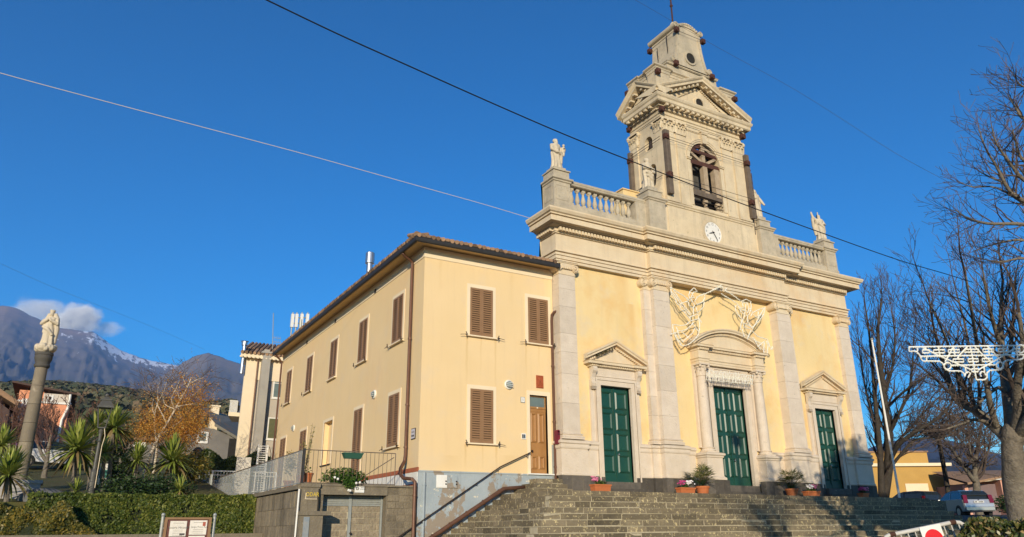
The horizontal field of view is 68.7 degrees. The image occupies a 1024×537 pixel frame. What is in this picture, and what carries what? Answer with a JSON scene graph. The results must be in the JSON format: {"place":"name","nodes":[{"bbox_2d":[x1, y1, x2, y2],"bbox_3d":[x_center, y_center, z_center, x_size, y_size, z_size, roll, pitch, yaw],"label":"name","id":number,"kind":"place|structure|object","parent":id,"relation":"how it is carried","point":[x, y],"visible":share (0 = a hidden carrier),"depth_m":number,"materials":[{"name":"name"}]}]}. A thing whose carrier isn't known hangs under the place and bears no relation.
{"place":"outdoors","nodes":[
{"label":"outdoors","id":0,"kind":"place"},
{"bbox_2d":[0,306,177,388],"bbox_3d":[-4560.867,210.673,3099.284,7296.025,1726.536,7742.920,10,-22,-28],"label":"volcano","id":1,"kind":"structure","parent":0,"point":[86,356],"depth_m":4827.94},
{"bbox_2d":[10,410,201,462],"bbox_3d":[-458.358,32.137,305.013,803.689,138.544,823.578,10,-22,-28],"label":"hillside","id":2,"kind":"structure","parent":0,"point":[127,442],"depth_m":152.46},
{"bbox_2d":[0,379,239,441],"bbox_3d":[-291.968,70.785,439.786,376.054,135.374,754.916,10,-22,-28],"label":"forest","id":3,"kind":"object","parent":2,"relation":"on","point":[96,392],"visible":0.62,"depth_m":252.44,"materials":[{"name":"plant"}]},
{"bbox_2d":[143,353,244,441],"bbox_3d":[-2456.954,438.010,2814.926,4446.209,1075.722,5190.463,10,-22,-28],"label":"mountain","id":4,"kind":"structure","parent":0,"point":[230,371],"depth_m":3962.15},
{"bbox_2d":[282,450,298,486],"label":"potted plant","id":5,"kind":"object","parent":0,"point":[292,460],"visible":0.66,"depth_m":28.42,"materials":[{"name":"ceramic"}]},
{"bbox_2d":[0,461,1009,536],"bbox_3d":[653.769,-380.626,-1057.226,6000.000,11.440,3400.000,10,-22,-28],"label":"ground","id":6,"kind":"structure","parent":0,"point":[58,481],"depth_m":37.87,"materials":[{"name":"plant"}]},
{"bbox_2d":[0,389,20,456],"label":"salmon house","id":7,"kind":"structure","parent":6,"relation":"on","point":[8,400],"depth_m":45.89,"materials":[{"name":"paint"}]},
{"bbox_2d":[0,422,20,462],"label":"cabbage tree","id":8,"kind":"object","parent":6,"relation":"on","point":[5,439],"visible":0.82,"depth_m":29.73,"materials":[{"name":"green plant"}]},
{"bbox_2d":[0,444,40,501],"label":"cabbage tree","id":9,"kind":"object","parent":6,"relation":"on","point":[11,462],"visible":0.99,"depth_m":27.28,"materials":[{"name":"green plant"}]},
{"bbox_2d":[0,351,53,498],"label":"memorial column","id":10,"kind":"structure","parent":6,"relation":"on","point":[43,359],"depth_m":29.98,"materials":[{"name":"stone"}]},
{"bbox_2d":[34,310,59,352],"bbox_3d":[-19.334,2.653,31.316,0.774,1.877,0.756,-10,-21,25],"label":"statue","id":11,"kind":"object","parent":10,"relation":"on","point":[50,323],"visible":0.94,"depth_m":31.19,"materials":[{"name":"stone"}]},
{"bbox_2d":[0,393,55,450],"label":"red twig tree","id":12,"kind":"object","parent":6,"relation":"on","point":[5,421],"visible":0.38,"depth_m":38.65,"materials":[{"name":"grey plant"}]},
{"bbox_2d":[16,488,64,501],"bbox_3d":[-17.742,8.749,28.419,1.800,0.825,0.999,10,-22,-28],"label":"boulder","id":13,"kind":"object","parent":6,"relation":"on","point":[22,497],"visible":0.33,"depth_m":28.14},
{"bbox_2d":[11,381,76,443],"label":"pink house","id":14,"kind":"structure","parent":6,"relation":"on","point":[55,393],"depth_m":52.74,"materials":[{"name":"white paint"}]},
{"bbox_2d":[9,389,79,477],"bbox_3d":[-24.019,8.162,37.993,2.867,5.102,3.184,-2,-19,4],"label":"red twig tree","id":15,"kind":"object","parent":6,"relation":"on","point":[44,457],"visible":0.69,"depth_m":37.84,"materials":[{"name":"grey plant"}]},
{"bbox_2d":[8,440,82,468],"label":"parked car","id":16,"kind":"object","parent":6,"relation":"on","point":[35,453],"visible":0.18,"depth_m":41.91,"materials":[{"name":"white paint"}]},
{"bbox_2d":[0,500,97,534],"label":"shrub border","id":17,"kind":"object","parent":6,"relation":"on","point":[17,520],"visible":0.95,"depth_m":25.75,"materials":[{"name":"green plant"}]},
{"bbox_2d":[37,418,107,491],"bbox_3d":[-17.698,7.669,30.417,2.872,3.296,2.851,-6,-20,16],"label":"cabbage tree","id":18,"kind":"object","parent":6,"relation":"on","point":[77,438],"visible":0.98,"depth_m":30.37,"materials":[{"name":"green plant"}]},
{"bbox_2d":[68,476,87,492],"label":"cabbage tree","id":19,"kind":"object","parent":6,"relation":"on","point":[77,486],"visible":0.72,"depth_m":28.71,"materials":[{"name":"green plant"}]},
{"bbox_2d":[61,389,119,468],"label":"red twig tree","id":20,"kind":"object","parent":6,"relation":"on","point":[89,409],"visible":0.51,"depth_m":44.69,"materials":[{"name":"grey plant"}]},
{"bbox_2d":[73,406,110,489],"bbox_3d":[-18.779,8.018,33.431,2.158,3.810,2.035,10,-22,-28],"label":"cabbage tree","id":21,"kind":"object","parent":6,"relation":"on","point":[92,419],"visible":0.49,"depth_m":33.59,"materials":[{"name":"green plant"}]},
{"bbox_2d":[87,393,113,493],"bbox_3d":[-16.445,7.064,29.820,0.582,4.199,0.582,10,-22,-28],"label":"lamp post","id":22,"kind":"object","parent":6,"relation":"on","point":[105,402],"visible":0.95,"depth_m":29.82,"materials":[{"name":"grey metal"}]},
{"bbox_2d":[90,437,118,492],"bbox_3d":[-17.620,8.462,32.135,1.400,2.512,1.366,-13,-23,33],"label":"cabbage tree","id":23,"kind":"object","parent":6,"relation":"on","point":[105,453],"visible":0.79,"depth_m":32.22,"materials":[{"name":"green plant"}]},
{"bbox_2d":[83,438,140,486],"bbox_3d":[-18.820,9.158,35.464,2.405,3.025,2.455,10,-22,-28],"label":"shrub","id":24,"kind":"object","parent":6,"relation":"on","point":[115,465],"visible":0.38,"depth_m":35.34,"materials":[{"name":"green plant"}]},
{"bbox_2d":[88,402,137,491],"bbox_3d":[-17.660,7.897,32.986,2.388,4.005,2.508,10,-22,-28],"label":"cabbage tree","id":25,"kind":"object","parent":6,"relation":"on","point":[115,421],"visible":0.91,"depth_m":33.10,"materials":[{"name":"green plant"}]},
{"bbox_2d":[102,411,150,462],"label":"red twig tree","id":26,"kind":"object","parent":6,"relation":"on","point":[128,447],"visible":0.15,"depth_m":50.84,"materials":[{"name":"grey plant"}]},
{"bbox_2d":[86,472,168,494],"bbox_3d":[-15.478,9.019,30.204,3.028,1.589,1.834,10,-22,-28],"label":"shrub","id":27,"kind":"object","parent":6,"relation":"on","point":[117,486],"visible":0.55,"depth_m":30.07,"materials":[{"name":"green plant"}]},
{"bbox_2d":[0,533,262,536],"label":"kerb","id":28,"kind":"structure","parent":6,"relation":"on","point":[215,535],"depth_m":26.05,"materials":[{"name":"concrete"}]},
{"bbox_2d":[116,439,157,491],"bbox_3d":[-16.647,8.775,33.158,1.966,2.444,1.956,10,-22,-28],"label":"cabbage tree","id":29,"kind":"object","parent":6,"relation":"on","point":[138,454],"visible":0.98,"depth_m":33.29,"materials":[{"name":"green plant"}]},
{"bbox_2d":[23,490,256,534],"bbox_3d":[-13.912,9.490,28.396,8.211,1.971,1.491,10,-22,-28],"label":"clipped hedge","id":30,"kind":"object","parent":6,"relation":"on","point":[104,513],"visible":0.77,"depth_m":28.02,"materials":[{"name":"green plant"}]},
{"bbox_2d":[126,437,158,462],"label":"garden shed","id":31,"kind":"structure","parent":6,"relation":"on","point":[149,447],"depth_m":58.39,"materials":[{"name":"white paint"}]},
{"bbox_2d":[117,359,187,477],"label":"birch tree","id":32,"kind":"object","parent":6,"relation":"on","point":[156,406],"visible":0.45,"depth_m":41.62,"materials":[{"name":"orange plant"}]},
{"bbox_2d":[128,472,197,494],"bbox_3d":[-14.623,9.220,31.270,3.042,1.458,1.679,10,-22,-28],"label":"shrub","id":33,"kind":"object","parent":6,"relation":"on","point":[166,482],"visible":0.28,"depth_m":31.23,"materials":[{"name":"green plant"}]},
{"bbox_2d":[141,432,202,490],"bbox_3d":[-15.633,8.929,34.442,2.967,2.846,2.958,10,-22,-28],"label":"cabbage tree","id":34,"kind":"object","parent":6,"relation":"on","point":[173,452],"visible":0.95,"depth_m":34.30,"materials":[{"name":"green plant"}]},
{"bbox_2d":[167,475,193,494],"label":"cabbage tree","id":35,"kind":"object","parent":6,"relation":"on","point":[181,485],"visible":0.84,"depth_m":30.80,"materials":[{"name":"green plant"}]},
{"bbox_2d":[124,356,237,477],"bbox_3d":[-17.159,7.536,38.141,5.706,6.967,6.012,0,-19,-1],"label":"birch tree","id":36,"kind":"object","parent":6,"relation":"on","point":[162,430],"visible":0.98,"depth_m":38.31,"materials":[{"name":"orange plant"}]},
{"bbox_2d":[159,513,216,536],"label":"notice board","id":37,"kind":"object","parent":6,"relation":"on","point":[187,526],"visible":1,"depth_m":15.45,"materials":[{"name":"brown paint"}]},
{"bbox_2d":[153,387,224,477],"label":"birch tree","id":38,"kind":"object","parent":6,"relation":"on","point":[191,441],"visible":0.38,"depth_m":40.39,"materials":[{"name":"orange plant"}]},
{"bbox_2d":[165,449,213,483],"bbox_3d":[-17.069,10.547,39.744,2.411,1.933,1.773,10,-22,-28],"label":"shrub","id":39,"kind":"object","parent":6,"relation":"on","point":[199,470],"visible":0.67,"depth_m":39.69,"materials":[{"name":"green plant"}]},
{"bbox_2d":[157,405,238,494],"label":"grey house","id":40,"kind":"structure","parent":6,"relation":"on","point":[222,445],"depth_m":67.00,"materials":[{"name":"white paint"}]},
{"bbox_2d":[227,438,235,457],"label":"doorway","id":41,"kind":"structure","parent":40,"relation":"in","point":[232,442],"depth_m":67.14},
{"bbox_2d":[173,448,271,483],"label":"laurel hedge","id":42,"kind":"object","parent":6,"relation":"on","point":[226,464],"visible":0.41,"depth_m":46.07,"materials":[{"name":"green plant"}]},
{"bbox_2d":[228,341,282,493],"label":"apartment block","id":43,"kind":"structure","parent":6,"relation":"on","point":[255,417],"depth_m":52.08,"materials":[{"name":"paint"}]},
{"bbox_2d":[265,417,277,440],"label":"window","id":44,"kind":"structure","parent":43,"relation":"in","point":[271,421],"depth_m":51.98,"materials":[{"name":"white paint"}]},
{"bbox_2d":[271,381,280,399],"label":"window","id":45,"kind":"structure","parent":43,"relation":"in","point":[275,384],"depth_m":52.90,"materials":[{"name":"glass"}]},
{"bbox_2d":[290,312,308,335],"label":"cell mast","id":46,"kind":"object","parent":6,"relation":"on","point":[296,323],"visible":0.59,"depth_m":86.77,"materials":[{"name":"metal"}]},
{"bbox_2d":[251,483,416,536],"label":"retaining wall","id":47,"kind":"structure","parent":6,"relation":"on","point":[329,511],"depth_m":26.06,"materials":[{"name":"grey stone"}]},
{"bbox_2d":[212,448,395,494],"bbox_3d":[-10.639,9.814,34.163,3.356,1.221,19.987,10,-22,-28],"label":"terrace railing","id":48,"kind":"object","parent":47,"relation":"on","point":[253,478],"visible":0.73,"depth_m":27.22,"materials":[{"name":"metal"}]},
{"bbox_2d":[341,452,363,458],"bbox_3d":[-5.542,6.514,26.066,0.722,0.193,0.270,10,-22,-28],"label":"railing trough","id":49,"kind":"object","parent":48,"relation":"attached to","point":[347,455],"visible":1,"depth_m":25.97,"materials":[{"name":"green plastic"}]},
{"bbox_2d":[318,466,367,495],"bbox_3d":[-5.827,7.367,26.019,1.801,0.987,1.080,10,-22,-28],"label":"terrace shrub","id":50,"kind":"object","parent":47,"relation":"on","point":[349,480],"visible":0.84,"depth_m":25.92,"materials":[{"name":"green plant"}]},
{"bbox_2d":[322,495,382,536],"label":"garage door","id":51,"kind":"structure","parent":47,"relation":"in","point":[351,516],"depth_m":25.93,"materials":[{"name":"grey paint"}]},
{"bbox_2d":[269,231,559,536],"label":"parish house","id":52,"kind":"structure","parent":6,"relation":"on","point":[436,342],"depth_m":30.57,"materials":[{"name":"yellow paint"}]},
{"bbox_2d":[276,435,286,488],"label":"window","id":53,"kind":"structure","parent":52,"relation":"in","point":[282,450],"depth_m":44.35,"materials":[{"name":"brown paint"}]},
{"bbox_2d":[280,367,292,406],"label":"window","id":54,"kind":"structure","parent":52,"relation":"in","point":[290,371],"depth_m":45.66,"materials":[{"name":"brown paint"}]},
{"bbox_2d":[296,426,307,484],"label":"window","id":55,"kind":"structure","parent":52,"relation":"in","point":[303,432],"depth_m":40.93,"materials":[{"name":"brown paint"}]},
{"bbox_2d":[301,352,314,395],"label":"window","id":56,"kind":"structure","parent":52,"relation":"in","point":[310,359],"depth_m":42.06,"materials":[{"name":"brown paint"}]},
{"bbox_2d":[325,335,338,381],"bbox_3d":[-9.219,4.613,38.532,0.150,2.215,1.420,10,-22,-28],"label":"window","id":57,"kind":"structure","parent":52,"relation":"in","point":[332,372],"depth_m":38.47,"materials":[{"name":"brown paint"}]},
{"bbox_2d":[350,404,363,473],"bbox_3d":[-6.916,7.948,33.328,0.065,3.670,1.360,10,-22,-28],"label":"window","id":58,"kind":"structure","parent":52,"relation":"in","point":[358,414],"depth_m":33.41,"materials":[{"name":"brown paint"}]},
{"bbox_2d":[353,314,369,366],"bbox_3d":[-6.998,3.342,34.891,0.190,2.262,1.627,10,-22,-28],"label":"window","id":59,"kind":"structure","parent":52,"relation":"in","point":[362,349],"depth_m":34.86,"materials":[{"name":"brown paint"}]},
{"bbox_2d":[379,388,400,450],"bbox_3d":[-4.812,6.051,30.021,0.190,2.352,2.083,10,-22,-28],"label":"window","id":60,"kind":"structure","parent":52,"relation":"in","point":[394,397],"depth_m":29.99,"materials":[{"name":"brown paint"}]},
{"bbox_2d":[384,289,405,348],"bbox_3d":[-4.836,2.096,31.390,0.190,2.262,2.063,10,-22,-28],"label":"window","id":61,"kind":"structure","parent":52,"relation":"in","point":[398,305],"depth_m":31.36,"materials":[{"name":"brown paint"}]},
{"bbox_2d":[436,475,446,487],"bbox_3d":[-2.569,7.806,27.485,0.430,0.460,0.070,10,-22,-28],"label":"meter cabinet","id":62,"kind":"object","parent":52,"relation":"attached to","point":[441,481],"visible":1,"depth_m":27.46,"materials":[{"name":"metal"}]},
{"bbox_2d":[447,475,457,487],"bbox_3d":[-2.189,7.877,27.694,0.410,0.460,0.070,10,-22,-28],"label":"meter cabinet","id":63,"kind":"object","parent":52,"relation":"attached to","point":[452,481],"visible":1,"depth_m":27.68,"materials":[{"name":"metal"}]},
{"bbox_2d":[398,452,530,536],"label":"handrail","id":64,"kind":"object","parent":52,"relation":"attached to","point":[449,502],"visible":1,"depth_m":27.67,"materials":[{"name":"metal"}]},
{"bbox_2d":[465,283,503,339],"bbox_3d":[-1.213,1.751,30.465,2.003,2.262,0.190,10,-22,-28],"label":"window","id":65,"kind":"structure","parent":52,"relation":"in","point":[481,300],"depth_m":30.50,"materials":[{"name":"brown paint"}]},
{"bbox_2d":[465,384,505,446],"bbox_3d":[-1.055,5.714,29.152,1.755,2.332,0.190,10,-22,-28],"label":"window","id":66,"kind":"structure","parent":52,"relation":"in","point":[481,400],"depth_m":29.12,"materials":[{"name":"brown paint"}]},
{"bbox_2d":[530,395,546,473],"bbox_3d":[1.033,6.701,30.312,0.840,3.100,0.170,10,-22,-28],"label":"door","id":67,"kind":"structure","parent":52,"relation":"in","point":[537,404],"depth_m":30.33,"materials":[{"name":"brown wood"}]},
{"bbox_2d":[525,293,554,347],"bbox_3d":[1.138,2.196,31.759,1.963,2.242,0.190,10,-22,-28],"label":"window","id":68,"kind":"structure","parent":52,"relation":"in","point":[537,308],"depth_m":31.78,"materials":[{"name":"brown paint"}]},
{"bbox_2d":[442,478,967,536],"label":"church steps","id":69,"kind":"structure","parent":6,"relation":"on","point":[537,507],"depth_m":27.00,"materials":[{"name":"stone"}]},
{"bbox_2d":[429,485,524,536],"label":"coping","id":70,"kind":"object","parent":69,"relation":"on","point":[468,512],"visible":0.98,"depth_m":27.55,"materials":[{"name":"stone"}]},
{"bbox_2d":[589,476,611,490],"bbox_3d":[3.401,8.364,28.956,0.872,0.675,0.376,10,-22,-28],"label":"flower trough","id":71,"kind":"object","parent":69,"relation":"on","point":[599,485],"visible":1,"depth_m":28.84,"materials":[{"name":"ceramic"}]},
{"bbox_2d":[675,480,695,492],"bbox_3d":[7.237,9.166,31.305,0.840,0.656,0.442,10,-22,-28],"label":"flower trough","id":72,"kind":"object","parent":69,"relation":"on","point":[685,488],"visible":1,"depth_m":31.18,"materials":[{"name":"ceramic"}]},
{"bbox_2d":[682,462,717,492],"bbox_3d":[7.964,8.971,31.958,1.709,1.446,2.001,-9,-21,22],"label":"potted plant","id":73,"kind":"object","parent":69,"relation":"on","point":[697,474],"visible":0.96,"depth_m":31.82,"materials":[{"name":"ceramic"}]},
{"bbox_2d":[526,0,877,496],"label":"church","id":74,"kind":"structure","parent":69,"relation":"on","point":[644,405],"depth_m":36.28,"materials":[{"name":"yellow paint"}]},
{"bbox_2d":[1,73,534,219],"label":"overhead wire","id":75,"kind":"object","parent":74,"relation":"attached to","point":[250,139],"visible":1,"depth_m":26.17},
{"bbox_2d":[550,139,565,167],"bbox_3d":[2.155,-5.372,35.130,0.788,1.635,0.622,0,-19,-3],"label":"statue","id":76,"kind":"object","parent":74,"relation":"on","point":[557,153],"visible":0.88,"depth_m":34.95,"materials":[{"name":"stone"}]},
{"bbox_2d":[601,386,632,481],"bbox_3d":[4.384,7.052,31.922,1.640,3.990,0.195,10,-22,-28],"label":"door","id":77,"kind":"structure","parent":74,"relation":"in","point":[615,414],"depth_m":31.95,"materials":[{"name":"green paint"}]},
{"bbox_2d":[642,158,654,188],"bbox_3d":[6.860,-4.788,37.697,0.728,1.737,0.644,1,-19,-6],"label":"statue","id":78,"kind":"object","parent":74,"relation":"on","point":[648,177],"visible":0.88,"depth_m":37.46,"materials":[{"name":"stone"}]},
{"bbox_2d":[670,285,722,346],"bbox_3d":[8.819,2.129,35.496,3.647,3.464,0.069,10,-22,-28],"label":"angel light","id":79,"kind":"object","parent":74,"relation":"attached to","point":[681,304],"visible":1,"depth_m":35.15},
{"bbox_2d":[706,370,753,385],"bbox_3d":[10.273,5.130,35.229,3.214,0.637,0.048,10,-22,-28],"label":"garland light","id":80,"kind":"object","parent":74,"relation":"hanging from","point":[726,377],"visible":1,"depth_m":35.18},
{"bbox_2d":[713,387,751,485],"bbox_3d":[10.251,7.878,35.251,2.120,4.540,0.195,10,-22,-28],"label":"door","id":81,"kind":"structure","parent":74,"relation":"in","point":[728,402],"depth_m":35.34,"materials":[{"name":"green paint"}]},
{"bbox_2d":[716,285,772,352],"bbox_3d":[11.537,2.615,37.001,3.531,3.244,0.069,10,-22,-28],"label":"angel light","id":82,"kind":"object","parent":74,"relation":"attached to","point":[758,317],"visible":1,"depth_m":37.12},
{"bbox_2d":[754,190,764,216],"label":"statue","id":83,"kind":"object","parent":74,"relation":"on","point":[758,201],"visible":0.45,"depth_m":41.20,"materials":[{"name":"stone"}]},
{"bbox_2d":[810,212,826,239],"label":"statue","id":84,"kind":"object","parent":74,"relation":"on","point":[818,224],"visible":0.91,"depth_m":43.84,"materials":[{"name":"stone"}]},
{"bbox_2d":[815,409,842,488],"bbox_3d":[16.121,9.233,38.395,1.600,3.970,0.195,10,-22,-28],"label":"door","id":85,"kind":"structure","parent":74,"relation":"in","point":[830,461],"depth_m":38.46,"materials":[{"name":"green paint"}]},
{"bbox_2d":[776,468,808,495],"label":"potted plant","id":86,"kind":"object","parent":69,"relation":"on","point":[793,490],"visible":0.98,"depth_m":34.35,"materials":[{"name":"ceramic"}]},
{"bbox_2d":[802,484,820,495],"bbox_3d":[14.034,10.419,35.036,0.890,0.652,0.478,10,-22,-28],"label":"flower trough","id":87,"kind":"object","parent":69,"relation":"on","point":[811,490],"visible":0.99,"depth_m":34.97,"materials":[{"name":"ceramic"}]},
{"bbox_2d":[871,338,900,497],"bbox_3d":[19.242,7.617,38.644,0.156,8.296,0.135,2,-19,-7],"label":"flagpole","id":88,"kind":"object","parent":69,"relation":"on","point":[893,463],"visible":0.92,"depth_m":38.44,"materials":[{"name":"metal"}]},
{"bbox_2d":[868,451,951,497],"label":"ochre building","id":89,"kind":"structure","parent":6,"relation":"on","point":[915,470],"depth_m":71.76,"materials":[{"name":"paint"}]},
{"bbox_2d":[893,491,941,500],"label":"parked car","id":90,"kind":"object","parent":6,"relation":"on","point":[933,495],"visible":0.14,"depth_m":48.80,"materials":[{"name":"paint"}]},
{"bbox_2d":[849,261,997,497],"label":"bare tree","id":91,"kind":"object","parent":6,"relation":"on","point":[885,469],"visible":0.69,"depth_m":46.41,"materials":[{"name":"brown plant"}]},
{"bbox_2d":[883,519,964,536],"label":"crowd barrier","id":92,"kind":"object","parent":6,"relation":"on","point":[917,529],"visible":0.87,"depth_m":9.48,"materials":[{"name":"metal"}]},
{"bbox_2d":[919,523,944,536],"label":"no entry sign","id":93,"kind":"object","parent":92,"relation":"attached to","point":[934,530],"visible":1,"depth_m":9.45,"materials":[{"name":"metal"}]},
{"bbox_2d":[856,198,1023,520],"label":"bare tree","id":94,"kind":"object","parent":6,"relation":"on","point":[1009,433],"visible":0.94,"depth_m":19.68,"materials":[{"name":"brown plant"}]},
{"bbox_2d":[883,402,999,492],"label":"bare tree","id":95,"kind":"object","parent":6,"relation":"on","point":[945,476],"visible":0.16,"depth_m":50.88,"materials":[{"name":"brown plant"}]},
{"bbox_2d":[911,395,1003,514],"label":"bare tree","id":96,"kind":"object","parent":6,"relation":"on","point":[974,474],"visible":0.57,"depth_m":48.82,"materials":[{"name":"brown plant"}]},
{"bbox_2d":[938,490,995,515],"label":"parked car","id":97,"kind":"object","parent":6,"relation":"on","point":[968,502],"visible":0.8,"depth_m":42.91,"materials":[{"name":"silver metal"}]},
{"bbox_2d":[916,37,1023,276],"bbox_3d":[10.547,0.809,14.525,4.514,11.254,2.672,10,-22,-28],"label":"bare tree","id":98,"kind":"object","parent":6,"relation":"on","point":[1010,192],"visible":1,"depth_m":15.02,"materials":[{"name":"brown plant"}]},
{"bbox_2d":[934,470,1006,514],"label":"rose house","id":99,"kind":"structure","parent":6,"relation":"on","point":[994,489],"depth_m":66.59,"materials":[{"name":"paint"}]},
{"bbox_2d":[955,516,1023,536],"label":"box hedge","id":100,"kind":"object","parent":6,"relation":"on","point":[979,526],"visible":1,"depth_m":8.76,"materials":[{"name":"green plant"}]},
{"bbox_2d":[993,495,1005,512],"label":"shrub","id":101,"kind":"object","parent":6,"relation":"on","point":[1001,506],"visible":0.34,"depth_m":43.95,"materials":[{"name":"green plant"}]},
{"bbox_2d":[0,0,1023,452],"label":"sky","id":102,"kind":"structure","parent":0,"point":[196,235],"materials":[{"name":"blue"}]},
{"bbox_2d":[266,0,972,282],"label":"overhead wire","id":103,"kind":"object","parent":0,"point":[573,137],"visible":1,"depth_m":9.76,"materials":[{"name":"black paint"}]},
{"bbox_2d":[636,0,1016,221],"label":"overhead wire","id":104,"kind":"object","parent":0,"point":[833,113],"visible":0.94,"depth_m":16.97,"materials":[{"name":"metal"}]},
{"bbox_2d":[868,438,1000,470],"bbox_3d":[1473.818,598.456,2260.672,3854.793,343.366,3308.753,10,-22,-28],"label":"hills","id":105,"kind":"structure","parent":0,"point":[933,457],"depth_m":2252.58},
{"bbox_2d":[908,344,1023,380],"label":"street light ornament","id":106,"kind":"object","parent":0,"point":[972,358],"visible":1,"depth_m":11.99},
{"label":"terrace","id":107,"kind":"structure","parent":0,"visible":0},
{"bbox_2d":[190,470,276,494],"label":"white fence","id":108,"kind":"object","parent":107,"relation":"on","point":[213,471],"visible":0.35,"depth_m":43.63,"materials":[{"name":"metal"}]},
{"bbox_2d":[233,457,251,494],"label":"white board","id":109,"kind":"object","parent":107,"relation":"on","point":[243,463],"visible":0.43,"depth_m":43.37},
{"bbox_2d":[253,445,270,493],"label":"louvre panel","id":110,"kind":"object","parent":107,"relation":"on","point":[266,455],"visible":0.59,"depth_m":45.00,"materials":[{"name":"white paint"}]},
{"bbox_2d":[297,424,314,482],"bbox_3d":[-7.337,6.633,26.698,0.529,2.229,0.647,-2,-19,4],"label":"potted plant","id":111,"kind":"object","parent":107,"relation":"on","point":[308,454],"visible":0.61,"depth_m":26.68,"materials":[{"name":"plant"}]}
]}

